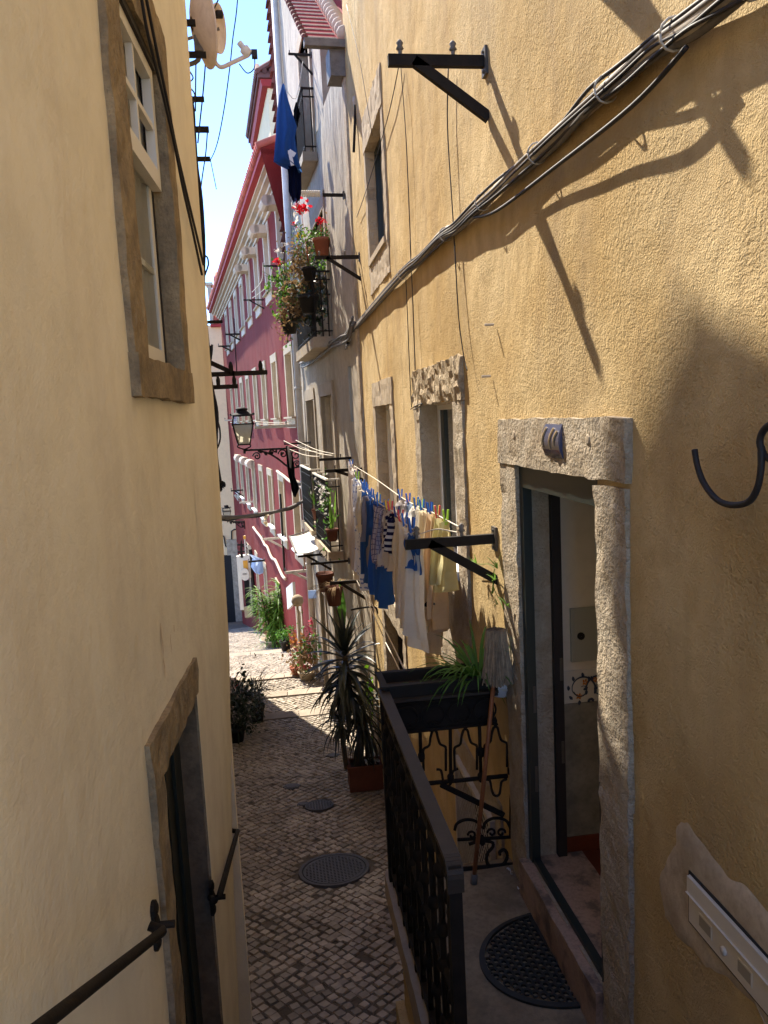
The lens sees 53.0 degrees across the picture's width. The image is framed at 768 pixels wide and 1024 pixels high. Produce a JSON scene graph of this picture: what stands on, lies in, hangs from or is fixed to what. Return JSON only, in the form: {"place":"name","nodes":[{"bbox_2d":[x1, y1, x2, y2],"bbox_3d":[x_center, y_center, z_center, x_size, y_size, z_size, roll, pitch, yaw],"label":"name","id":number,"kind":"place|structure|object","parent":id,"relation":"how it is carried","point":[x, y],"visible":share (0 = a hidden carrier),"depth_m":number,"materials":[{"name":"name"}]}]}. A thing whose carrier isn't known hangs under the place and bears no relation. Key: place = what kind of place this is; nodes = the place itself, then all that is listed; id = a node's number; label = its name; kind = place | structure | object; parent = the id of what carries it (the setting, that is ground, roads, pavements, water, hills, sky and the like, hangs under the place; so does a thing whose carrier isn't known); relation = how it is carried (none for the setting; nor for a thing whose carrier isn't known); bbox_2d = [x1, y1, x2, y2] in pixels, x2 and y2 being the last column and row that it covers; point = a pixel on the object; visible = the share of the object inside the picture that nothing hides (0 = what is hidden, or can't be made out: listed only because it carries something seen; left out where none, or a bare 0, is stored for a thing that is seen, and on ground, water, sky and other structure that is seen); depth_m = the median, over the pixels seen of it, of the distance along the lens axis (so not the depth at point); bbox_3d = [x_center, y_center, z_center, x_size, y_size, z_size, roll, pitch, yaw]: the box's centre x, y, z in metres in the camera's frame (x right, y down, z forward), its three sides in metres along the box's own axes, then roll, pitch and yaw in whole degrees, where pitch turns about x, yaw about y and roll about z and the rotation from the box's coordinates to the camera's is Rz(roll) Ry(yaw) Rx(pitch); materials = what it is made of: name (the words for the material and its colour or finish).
{"place":"outdoors","nodes":[
{"label":"outdoors","id":0,"kind":"place"},
{"bbox_2d":[185,0,270,324],"label":"sky","id":1,"kind":"structure","parent":0,"point":[230,160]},
{"bbox_2d":[228,621,404,1023],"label":"street","id":2,"kind":"structure","parent":0,"point":[286,1010],"depth_m":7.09,"materials":[{"name":"grey stone"}]},
{"bbox_2d":[0,0,238,1023],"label":"cream house","id":3,"kind":"structure","parent":2,"relation":"on","point":[115,777],"depth_m":1.95,"materials":[{"name":"paint"}]},
{"bbox_2d":[31,899,174,1023],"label":"handrail","id":4,"kind":"object","parent":3,"relation":"attached to","point":[75,999],"visible":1,"depth_m":1.50,"materials":[{"name":"metal"}]},
{"bbox_2d":[97,0,195,403],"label":"window","id":5,"kind":"structure","parent":3,"relation":"in","point":[142,158],"depth_m":2.72,"materials":[{"name":"stone"}]},
{"bbox_2d":[140,0,204,274],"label":"wall cable","id":6,"kind":"object","parent":3,"relation":"attached to","point":[162,86],"depth_m":3.01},
{"bbox_2d":[188,2,225,53],"bbox_3d":[-1.404,-3.821,6.122,0.326,0.345,0.336,0,8,23],"label":"satellite dish","id":7,"kind":"object","parent":3,"relation":"attached to","point":[221,23],"visible":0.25,"depth_m":6.17,"materials":[{"name":"beige metal"}]},
{"bbox_2d":[192,98,225,491],"bbox_3d":[-0.951,-1.158,3.765,0.091,2.215,0.900,-3,7,-4],"label":"cable run","id":8,"kind":"object","parent":3,"relation":"attached to","point":[221,482],"visible":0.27,"depth_m":4.15,"materials":[{"name":"metal"}]},
{"bbox_2d":[207,828,239,915],"bbox_3d":[-0.754,1.639,3.646,0.080,0.567,1.517,-4,7,-9],"label":"handrail","id":9,"kind":"object","parent":3,"relation":"attached to","point":[212,898],"visible":0.96,"depth_m":3.10,"materials":[{"name":"metal"}]},
{"bbox_2d":[189,0,257,73],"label":"satellite dish","id":10,"kind":"object","parent":3,"relation":"attached to","point":[204,30],"visible":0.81,"depth_m":5.25,"materials":[{"name":"beige metal"}]},
{"bbox_2d":[205,272,241,621],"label":"pink house","id":11,"kind":"structure","parent":2,"relation":"on","point":[234,612],"depth_m":44.28,"materials":[{"name":"paint"}]},
{"bbox_2d":[231,734,252,1023],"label":"plaster house","id":12,"kind":"structure","parent":2,"relation":"on","point":[244,1002],"depth_m":4.55,"materials":[{"name":"paint"}]},
{"bbox_2d":[211,361,267,376],"bbox_3d":[-1.981,-1.931,10.168,0.860,0.260,0.060,-4,7,-8],"label":"line bracket","id":13,"kind":"object","parent":12,"relation":"attached to","point":[229,371],"visible":0.91,"depth_m":10.15,"materials":[{"name":"metal"}]},
{"bbox_2d":[222,482,302,526],"bbox_3d":[-2.368,0.021,14.836,0.447,0.714,6.041,-2,7,9],"label":"crossing cable","id":14,"kind":"object","parent":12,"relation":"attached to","point":[253,515],"visible":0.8,"depth_m":15.34,"materials":[{"name":"black rubber"}]},
{"bbox_2d":[230,653,264,748],"bbox_3d":[-2.442,3.326,13.100,0.840,1.749,1.115,-2,7,9],"label":"dark bush","id":15,"kind":"object","parent":2,"relation":"on","point":[239,727],"visible":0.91,"depth_m":13.04,"materials":[{"name":"green plant"}]},
{"bbox_2d":[207,134,311,665],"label":"red house","id":16,"kind":"structure","parent":2,"relation":"on","point":[252,245],"depth_m":23.89,"materials":[{"name":"paint"}]},
{"bbox_2d":[238,276,245,336],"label":"window","id":17,"kind":"structure","parent":16,"relation":"in","point":[243,329],"depth_m":29.26,"materials":[{"name":"white paint"}]},
{"bbox_2d":[236,535,255,617],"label":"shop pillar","id":18,"kind":"structure","parent":16,"relation":"attached to","point":[245,571],"depth_m":33.03,"materials":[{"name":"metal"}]},
{"bbox_2d":[245,261,252,328],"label":"window","id":19,"kind":"structure","parent":16,"relation":"in","point":[247,276],"depth_m":26.74,"materials":[{"name":"white paint"}]},
{"bbox_2d":[252,367,260,425],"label":"window","id":20,"kind":"structure","parent":16,"relation":"in","point":[254,377],"depth_m":27.19,"materials":[{"name":"wood"}]},
{"bbox_2d":[252,243,261,318],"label":"window","id":21,"kind":"structure","parent":16,"relation":"in","point":[258,310],"depth_m":24.23,"materials":[{"name":"white paint"}]},
{"bbox_2d":[258,464,266,526],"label":"window","id":22,"kind":"structure","parent":16,"relation":"in","point":[260,468],"depth_m":27.67,"materials":[{"name":"stone"}]},
{"bbox_2d":[260,360,268,425],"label":"window","id":23,"kind":"structure","parent":16,"relation":"in","point":[263,377],"depth_m":24.72,"materials":[{"name":"stone"}]},
{"bbox_2d":[262,220,272,305],"bbox_3d":[-3.230,-6.852,21.321,0.234,2.067,1.305,-5,7,-15],"label":"window","id":24,"kind":"structure","parent":16,"relation":"in","point":[266,241],"depth_m":21.67,"materials":[{"name":"white paint"}]},
{"bbox_2d":[266,467,275,536],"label":"window","id":25,"kind":"structure","parent":16,"relation":"in","point":[269,471],"depth_m":25.19,"materials":[{"name":"stone"}]},
{"bbox_2d":[270,352,281,423],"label":"window","id":26,"kind":"structure","parent":16,"relation":"in","point":[273,358],"depth_m":22.12,"materials":[{"name":"stone"}]},
{"bbox_2d":[277,473,288,549],"bbox_3d":[-2.923,-0.059,22.257,0.234,2.137,1.304,-5,7,-15],"label":"window","id":27,"kind":"structure","parent":16,"relation":"in","point":[281,485],"depth_m":22.61,"materials":[{"name":"wood"}]},
{"bbox_2d":[283,341,296,427],"bbox_3d":[-2.295,-3.123,19.099,0.300,2.065,1.423,-5,7,-15],"label":"window","id":28,"kind":"structure","parent":16,"relation":"in","point":[287,351],"depth_m":19.53,"materials":[{"name":"stone"}]},
{"bbox_2d":[291,480,305,566],"bbox_3d":[-2.189,0.236,19.603,0.234,2.138,1.426,-5,7,-15],"label":"window","id":29,"kind":"structure","parent":16,"relation":"in","point":[301,560],"depth_m":20.06,"materials":[{"name":"wood"}]},
{"bbox_2d":[245,60,275,149],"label":"tall pink house","id":30,"kind":"structure","parent":2,"relation":"on","point":[260,124],"depth_m":40.76,"materials":[{"name":"paint"}]},
{"bbox_2d":[245,578,283,648],"bbox_3d":[-3.555,3.566,24.687,1.904,3.026,1.826,-4,7,-8],"label":"bamboo palm","id":31,"kind":"object","parent":2,"relation":"on","point":[271,613],"visible":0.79,"depth_m":24.38,"materials":[{"name":"green plant"}]},
{"bbox_2d":[237,687,328,698],"bbox_3d":[-2.491,3.919,16.101,2.698,0.198,0.331,-4,7,-8],"label":"street step","id":32,"kind":"object","parent":2,"relation":"on","point":[283,693],"visible":0.27,"depth_m":16.14,"materials":[{"name":"stone"}]},
{"bbox_2d":[231,707,337,723],"bbox_3d":[-2.200,3.921,14.415,2.817,0.200,0.321,-4,7,-8],"label":"street step","id":33,"kind":"object","parent":2,"relation":"on","point":[282,715],"visible":0.22,"depth_m":14.45,"materials":[{"name":"stone"}]},
{"bbox_2d":[249,666,281,721],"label":"dark bush","id":34,"kind":"object","parent":33,"relation":"on","point":[259,702],"visible":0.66,"depth_m":14.14,"materials":[{"name":"green plant"}]},
{"bbox_2d":[288,611,321,680],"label":"flowering bush","id":35,"kind":"object","parent":2,"relation":"on","point":[306,667],"visible":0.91,"depth_m":17.35,"materials":[{"name":"plant"}]},
{"bbox_2d":[305,799,333,812],"bbox_3d":[-0.842,3.840,10.038,0.382,0.091,0.380,-4,7,-8],"label":"manhole cover","id":36,"kind":"object","parent":2,"relation":"on","point":[319,805],"visible":0.99,"depth_m":10.00,"materials":[{"name":"metal"}]},
{"bbox_2d":[265,0,380,757],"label":"white house","id":37,"kind":"structure","parent":2,"relation":"on","point":[329,400],"depth_m":12.57,"materials":[{"name":"paint"}]},
{"bbox_2d":[230,407,299,468],"bbox_3d":[-2.668,-1.646,17.632,1.654,1.575,0.573,-4,7,-8],"label":"street lamp","id":38,"kind":"object","parent":37,"relation":"attached to","point":[243,433],"visible":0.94,"depth_m":17.41,"materials":[{"name":"metal"}]},
{"bbox_2d":[262,243,301,316],"bbox_3d":[-1.654,-3.957,13.142,0.869,1.300,0.621,-4,7,-8],"label":"hanging pot","id":39,"kind":"object","parent":37,"relation":"hanging from","point":[277,277],"visible":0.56,"depth_m":13.09,"materials":[{"name":"ceramic"}]},
{"bbox_2d":[271,299,303,349],"bbox_3d":[-1.675,-3.321,13.411,0.589,0.979,0.326,-4,7,-8],"label":"hanging pot","id":40,"kind":"object","parent":37,"relation":"hanging from","point":[292,329],"visible":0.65,"depth_m":13.35,"materials":[{"name":"black plastic"}]},
{"bbox_2d":[285,61,302,208],"bbox_3d":[-1.328,-5.737,11.752,0.320,2.166,0.012,-4,7,-8],"label":"clothes line","id":41,"kind":"object","parent":37,"relation":"attached to","point":[296,96],"visible":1,"depth_m":11.67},
{"bbox_2d":[274,83,301,172],"bbox_3d":[-1.495,-5.828,11.710,0.432,1.268,0.447,-4,7,-8],"label":"blue towel","id":42,"kind":"object","parent":41,"relation":"hanging from","point":[285,154],"visible":0.99,"depth_m":11.64,"materials":[{"name":"fabric"}]},
{"bbox_2d":[288,165,301,201],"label":"navy trousers","id":43,"kind":"object","parent":41,"relation":"hanging from","point":[294,181],"visible":0.92,"depth_m":11.89,"materials":[{"name":"fabric"}]},
{"bbox_2d":[272,241,325,340],"bbox_3d":[-1.335,-3.640,12.511,0.949,1.652,0.382,-6,8,-23],"label":"dry plant","id":44,"kind":"object","parent":37,"relation":"attached to","point":[283,312],"visible":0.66,"depth_m":12.54,"materials":[{"name":"green plant"}]},
{"bbox_2d":[276,197,329,280],"bbox_3d":[-1.251,-4.325,12.202,0.887,1.265,0.608,-5,7,-18],"label":"hanging pot","id":45,"kind":"object","parent":37,"relation":"hanging from","point":[307,269],"visible":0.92,"depth_m":12.20,"materials":[{"name":"black plastic"}]},
{"bbox_2d":[289,530,317,553],"bbox_3d":[-1.557,0.566,14.916,0.561,0.200,2.019,-4,7,-8],"label":"white awning","id":46,"kind":"object","parent":37,"relation":"attached to","point":[304,543],"visible":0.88,"depth_m":14.80,"materials":[{"name":"white fabric"}]},
{"bbox_2d":[296,33,317,151],"bbox_3d":[-1.243,-7.168,13.324,0.260,2.370,1.580,-4,7,-12],"label":"balcony door","id":47,"kind":"structure","parent":37,"relation":"in","point":[299,41],"depth_m":12.65,"materials":[{"name":"wood"}]},
{"bbox_2d":[291,277,329,329],"bbox_3d":[-1.151,-3.394,12.326,0.667,0.980,0.450,-4,7,-8],"label":"hanging pot","id":48,"kind":"object","parent":37,"relation":"hanging from","point":[306,300],"visible":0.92,"depth_m":12.26,"materials":[{"name":"black plastic"}]},
{"bbox_2d":[295,247,327,342],"bbox_3d":[-1.108,-3.523,12.651,0.743,1.684,0.099,-4,7,-8],"label":"dark creeper","id":49,"kind":"object","parent":37,"relation":"hanging from","point":[318,319],"visible":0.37,"depth_m":12.67,"materials":[{"name":"green plant"}]},
{"bbox_2d":[304,388,319,506],"bbox_3d":[-1.367,-1.143,16.087,0.260,2.820,1.580,-4,7,-12],"label":"balcony door","id":50,"kind":"structure","parent":37,"relation":"in","point":[309,394],"depth_m":15.54,"materials":[{"name":"wood"}]},
{"bbox_2d":[299,212,329,255],"bbox_3d":[-1.003,-4.345,12.021,0.702,0.644,0.435,-2,7,6],"label":"hanging pot","id":51,"kind":"object","parent":37,"relation":"hanging from","point":[321,242],"visible":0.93,"depth_m":11.95,"materials":[{"name":"ceramic"}]},
{"bbox_2d":[304,192,332,336],"bbox_3d":[-1.011,-4.096,13.592,0.373,2.250,2.630,-4,7,-12],"label":"balcony door","id":52,"kind":"structure","parent":37,"relation":"in","point":[320,207],"depth_m":12.68,"materials":[{"name":"stone"}]},
{"bbox_2d":[318,586,331,694],"bbox_3d":[-1.229,2.825,16.411,0.078,2.700,1.100,-4,7,-12],"label":"door","id":53,"kind":"structure","parent":37,"relation":"in","point":[320,603],"depth_m":16.71,"materials":[{"name":"stone"}]},
{"bbox_2d":[310,468,340,559],"bbox_3d":[-0.939,0.050,12.470,0.473,1.552,0.271,-1,7,15],"label":"white flower plant","id":54,"kind":"object","parent":37,"relation":"attached to","point":[326,501],"visible":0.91,"depth_m":12.46,"materials":[{"name":"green plant"}]},
{"bbox_2d":[299,316,355,367],"bbox_3d":[-1.096,-2.807,13.368,0.091,0.290,6.587,-4,7,-12],"label":"cable bundle","id":55,"kind":"object","parent":37,"relation":"attached to","point":[345,337],"visible":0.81,"depth_m":11.20,"materials":[{"name":"grey plastic"}]},
{"bbox_2d":[304,578,353,606],"bbox_3d":[-0.800,1.286,12.243,0.945,0.394,0.962,-6,8,-27],"label":"hanging pot","id":56,"kind":"object","parent":37,"relation":"hanging from","point":[333,594],"visible":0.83,"depth_m":12.15,"materials":[{"name":"ceramic"}]},
{"bbox_2d":[318,380,343,549],"bbox_3d":[-0.852,-0.864,13.708,0.260,2.840,1.680,-4,7,-12],"label":"balcony door","id":57,"kind":"structure","parent":37,"relation":"in","point":[327,388],"depth_m":13.01,"materials":[{"name":"stone"}]},
{"bbox_2d":[325,490,337,541],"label":"snake plant","id":58,"kind":"object","parent":37,"relation":"on","point":[332,532],"visible":1,"depth_m":12.37,"materials":[{"name":"green plant"}]},
{"bbox_2d":[298,853,369,888],"bbox_3d":[-0.531,3.827,8.215,0.771,0.137,0.764,-4,7,-8],"label":"manhole cover","id":59,"kind":"object","parent":2,"relation":"on","point":[333,870],"visible":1,"depth_m":8.17,"materials":[{"name":"metal"}]},
{"bbox_2d":[347,755,383,792],"bbox_3d":[-0.261,3.579,10.530,0.481,0.354,0.335,-4,7,-8],"label":"long planter","id":60,"kind":"object","parent":2,"relation":"on","point":[361,778],"visible":0.83,"depth_m":10.38,"materials":[{"name":"ceramic"}]},
{"bbox_2d":[312,707,367,768],"bbox_3d":[-0.605,3.056,10.384,0.812,0.877,0.747,-4,7,-8],"label":"dracaena plant","id":61,"kind":"object","parent":60,"relation":"in","point":[339,736],"visible":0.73,"depth_m":10.27,"materials":[{"name":"green plant"}]},
{"bbox_2d":[301,608,380,766],"bbox_3d":[-0.491,2.355,10.348,1.270,2.270,1.302,-4,7,-8],"label":"dracaena plant","id":62,"kind":"object","parent":60,"relation":"in","point":[345,693],"visible":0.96,"depth_m":10.22,"materials":[{"name":"green plant"}]},
{"bbox_2d":[323,678,381,768],"bbox_3d":[-0.264,2.972,10.500,1.010,1.285,1.026,-9,9,-41],"label":"dracaena plant","id":63,"kind":"object","parent":60,"relation":"in","point":[367,742],"visible":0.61,"depth_m":10.37,"materials":[{"name":"green plant"}]},
{"bbox_2d":[383,858,586,1023],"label":"landing","id":64,"kind":"object","parent":2,"relation":"on","point":[492,899],"visible":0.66,"depth_m":3.77,"materials":[{"name":"concrete"}]},
{"bbox_2d":[378,688,466,1023],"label":"landing railing","id":65,"kind":"object","parent":64,"relation":"on","point":[411,802],"visible":1,"depth_m":3.19,"materials":[{"name":"metal"}]},
{"bbox_2d":[374,662,497,698],"bbox_3d":[0.300,0.963,4.310,0.674,0.117,0.265,-4,7,-8],"label":"plant trough","id":66,"kind":"object","parent":65,"relation":"on","point":[394,683],"visible":0.47,"depth_m":4.22,"materials":[{"name":"black plastic"}]},
{"bbox_2d":[409,620,512,706],"bbox_3d":[0.526,0.868,4.324,0.787,0.460,0.715,-4,7,-8],"label":"spider plant","id":67,"kind":"object","parent":66,"relation":"in","point":[467,670],"visible":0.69,"depth_m":4.33,"materials":[{"name":"green plant"}]},
{"bbox_2d":[393,689,512,870],"bbox_3d":[0.399,1.527,4.285,0.708,1.115,0.117,-4,7,-8],"label":"wrought panel","id":68,"kind":"object","parent":64,"relation":"on","point":[444,784],"visible":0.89,"depth_m":4.32,"materials":[{"name":"metal"}]},
{"bbox_2d":[395,694,496,733],"bbox_3d":[0.322,1.097,4.224,0.593,0.174,0.090,-4,7,-8],"label":"trough holder","id":69,"kind":"object","parent":68,"relation":"attached to","point":[436,715],"visible":0.88,"depth_m":4.19,"materials":[{"name":"metal"}]},
{"bbox_2d":[470,627,514,884],"bbox_3d":[0.581,1.342,4.187,0.280,1.434,0.155,-4,7,-8],"label":"mop","id":70,"kind":"object","parent":64,"relation":"on","point":[497,667],"visible":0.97,"depth_m":4.09,"materials":[{"name":"grey fabric"}]},
{"bbox_2d":[479,913,578,1008],"bbox_3d":[0.652,2.119,3.632,0.402,0.015,0.646,-4,7,-8],"label":"door mat","id":71,"kind":"object","parent":64,"relation":"on","point":[503,988],"depth_m":3.60,"materials":[{"name":"rubber"}]},
{"bbox_2d":[342,0,767,1023],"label":"yellow house","id":72,"kind":"structure","parent":2,"relation":"on","point":[610,298],"depth_m":2.93,"materials":[{"name":"paint"}]},
{"bbox_2d":[315,250,360,280],"bbox_3d":[-0.565,-3.058,9.566,0.580,0.372,0.061,-4,7,-8],"label":"line bracket","id":73,"kind":"object","parent":72,"relation":"attached to","point":[331,258],"visible":1,"depth_m":9.55,"materials":[{"name":"metal"}]},
{"bbox_2d":[361,63,390,295],"bbox_3d":[-0.024,-3.296,7.917,0.188,1.884,1.446,-4,7,-8],"label":"window","id":74,"kind":"structure","parent":72,"relation":"in","point":[379,262],"depth_m":8.03,"materials":[{"name":"stone"}]},
{"bbox_2d":[371,376,398,577],"bbox_3d":[0.119,-0.148,8.535,0.219,2.607,1.535,-4,7,-8],"label":"window","id":75,"kind":"structure","parent":72,"relation":"in","point":[382,390],"depth_m":8.95,"materials":[{"name":"stone"}]},
{"bbox_2d":[382,595,410,739],"bbox_3d":[0.281,2.027,8.817,0.330,2.109,1.767,-4,7,-8],"label":"window","id":76,"kind":"structure","parent":72,"relation":"in","point":[392,625],"depth_m":9.39,"materials":[{"name":"stone"}]},
{"bbox_2d":[387,39,488,122],"bbox_3d":[0.288,-2.201,3.933,0.532,0.394,0.076,-4,7,-8],"label":"line bracket","id":77,"kind":"object","parent":72,"relation":"attached to","point":[426,66],"visible":0.97,"depth_m":3.92,"materials":[{"name":"metal"}]},
{"bbox_2d":[411,355,471,664],"bbox_3d":[0.545,0.020,5.802,0.340,2.267,1.705,-4,7,-8],"label":"window","id":78,"kind":"structure","parent":72,"relation":"in","point":[429,387],"depth_m":5.56,"materials":[{"name":"stone"}]},
{"bbox_2d":[405,523,497,584],"bbox_3d":[0.391,0.247,4.329,0.538,0.367,0.076,-4,7,-8],"label":"line bracket","id":79,"kind":"object","parent":72,"relation":"attached to","point":[439,545],"visible":0.99,"depth_m":4.31,"materials":[{"name":"metal"}]},
{"bbox_2d":[351,465,413,530],"bbox_3d":[-0.079,-0.189,6.021,0.008,0.203,3.561,-4,7,-8],"label":"clothes line","id":80,"kind":"object","parent":79,"relation":"attached to","point":[382,505],"visible":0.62,"depth_m":5.40,"materials":[{"name":"fabric"}]},
{"bbox_2d":[346,461,359,579],"bbox_3d":[-0.263,0.079,7.528,0.193,1.146,0.516,-4,7,-8],"label":"bed sheet","id":81,"kind":"object","parent":80,"relation":"hanging from","point":[350,531],"visible":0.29,"depth_m":7.51,"materials":[{"name":"beige fabric"}]},
{"bbox_2d":[353,476,368,590],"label":"dotted trousers","id":82,"kind":"object","parent":80,"relation":"hanging from","point":[357,566],"visible":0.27,"depth_m":7.12,"materials":[{"name":"fabric"}]},
{"bbox_2d":[360,492,371,587],"bbox_3d":[-0.106,0.243,6.416,0.171,0.818,0.434,-4,7,-8],"label":"royal blue top","id":83,"kind":"object","parent":80,"relation":"hanging from","point":[363,547],"visible":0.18,"depth_m":6.50,"materials":[{"name":"fabric"}]},
{"bbox_2d":[360,496,381,567],"bbox_3d":[-0.070,0.218,6.174,0.168,0.668,0.454,-4,7,-13],"label":"grey shirt","id":84,"kind":"object","parent":80,"relation":"hanging from","point":[364,519],"visible":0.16,"depth_m":6.34,"materials":[{"name":"fabric"}]},
{"bbox_2d":[371,504,383,568],"bbox_3d":[0.000,0.201,5.624,0.195,0.520,0.500,-4,7,-8],"label":"checked shirt","id":85,"kind":"object","parent":80,"relation":"hanging from","point":[376,540],"visible":0.41,"depth_m":5.58,"materials":[{"name":"fabric"}]},
{"bbox_2d":[367,501,394,608],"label":"dark blue shorts","id":86,"kind":"object","parent":80,"relation":"hanging from","point":[380,582],"visible":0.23,"depth_m":5.76,"materials":[{"name":"fabric"}]},
{"bbox_2d":[377,508,393,570],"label":"grey trousers","id":87,"kind":"object","parent":80,"relation":"hanging from","point":[385,559],"visible":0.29,"depth_m":5.37,"materials":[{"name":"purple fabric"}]},
{"bbox_2d":[382,511,396,555],"bbox_3d":[0.070,0.140,5.094,0.177,0.282,0.307,-4,7,-8],"label":"striped sock","id":88,"kind":"object","parent":80,"relation":"hanging from","point":[388,530],"visible":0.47,"depth_m":5.02,"materials":[{"name":"fabric"}]},
{"bbox_2d":[392,517,405,600],"bbox_3d":[0.116,0.334,4.826,0.121,0.594,0.234,-3,7,-2],"label":"cream towel","id":89,"kind":"object","parent":80,"relation":"hanging from","point":[395,545],"visible":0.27,"depth_m":4.81,"materials":[{"name":"fabric"}]},
{"bbox_2d":[395,521,407,627],"bbox_3d":[0.132,0.389,4.679,0.149,0.652,0.236,-2,7,5],"label":"white cloth","id":90,"kind":"object","parent":80,"relation":"hanging from","point":[399,578],"visible":0.23,"depth_m":4.67,"materials":[{"name":"white fabric"}]},
{"bbox_2d":[401,527,428,652],"bbox_3d":[0.169,0.452,4.496,0.158,0.730,0.169,-4,7,-8],"label":"muslin cloth","id":91,"kind":"object","parent":80,"relation":"hanging from","point":[415,631],"visible":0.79,"depth_m":4.46,"materials":[{"name":"white fabric"}]},
{"bbox_2d":[355,466,457,526],"bbox_3d":[0.021,-0.241,7.094,0.008,0.062,5.655,-4,7,-8],"label":"clothes line","id":92,"kind":"object","parent":79,"relation":"attached to","point":[408,501],"visible":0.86,"depth_m":6.07,"materials":[{"name":"fabric"}]},
{"bbox_2d":[419,508,442,654],"bbox_3d":[0.310,0.470,5.322,0.168,1.000,0.378,-3,7,-3],"label":"pale sheet","id":93,"kind":"object","parent":92,"relation":"hanging from","point":[435,643],"visible":0.1,"depth_m":5.21,"materials":[{"name":"beige fabric"}]},
{"bbox_2d":[423,512,449,631],"bbox_3d":[0.333,0.398,5.066,0.164,0.795,0.312,-3,7,2],"label":"cloth","id":94,"kind":"object","parent":92,"relation":"hanging from","point":[436,604],"visible":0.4,"depth_m":4.99,"materials":[{"name":"fabric"}]},
{"bbox_2d":[429,516,458,592],"bbox_3d":[0.358,0.266,4.794,0.170,0.469,0.295,-4,7,-8],"label":"olive towel","id":95,"kind":"object","parent":92,"relation":"hanging from","point":[443,574],"visible":0.73,"depth_m":4.71,"materials":[{"name":"beige fabric"}]},
{"bbox_2d":[447,69,467,369],"bbox_3d":[0.435,-1.753,4.636,0.008,1.796,0.280,-4,7,-8],"label":"wall wire","id":96,"kind":"object","parent":72,"relation":"attached to","point":[453,221],"depth_m":4.71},
{"bbox_2d":[345,0,756,349],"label":"cable bundle","id":97,"kind":"object","parent":72,"relation":"attached to","point":[692,22],"visible":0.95,"depth_m":2.60,"materials":[{"name":"grey plastic"}]},
{"bbox_2d":[685,870,767,1015],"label":"letter box","id":98,"kind":"object","parent":72,"relation":"attached to","point":[735,947],"visible":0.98,"depth_m":2.17,"materials":[{"name":"white plastic"}]},
{"bbox_2d":[691,422,767,508],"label":"hook","id":99,"kind":"object","parent":72,"relation":"attached to","point":[762,455],"visible":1,"depth_m":1.86,"materials":[{"name":"black metal"}]},
{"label":"clothes line","id":100,"kind":"object","parent":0,"visible":0},
{"bbox_2d":[286,446,298,496],"bbox_3d":[-1.809,-0.818,15.410,0.228,1.031,0.230,3,9,39],"label":"black umbrella cloth","id":101,"kind":"object","parent":100,"relation":"hanging from","point":[293,481],"visible":0.96,"depth_m":15.37,"materials":[{"name":"black fabric"}]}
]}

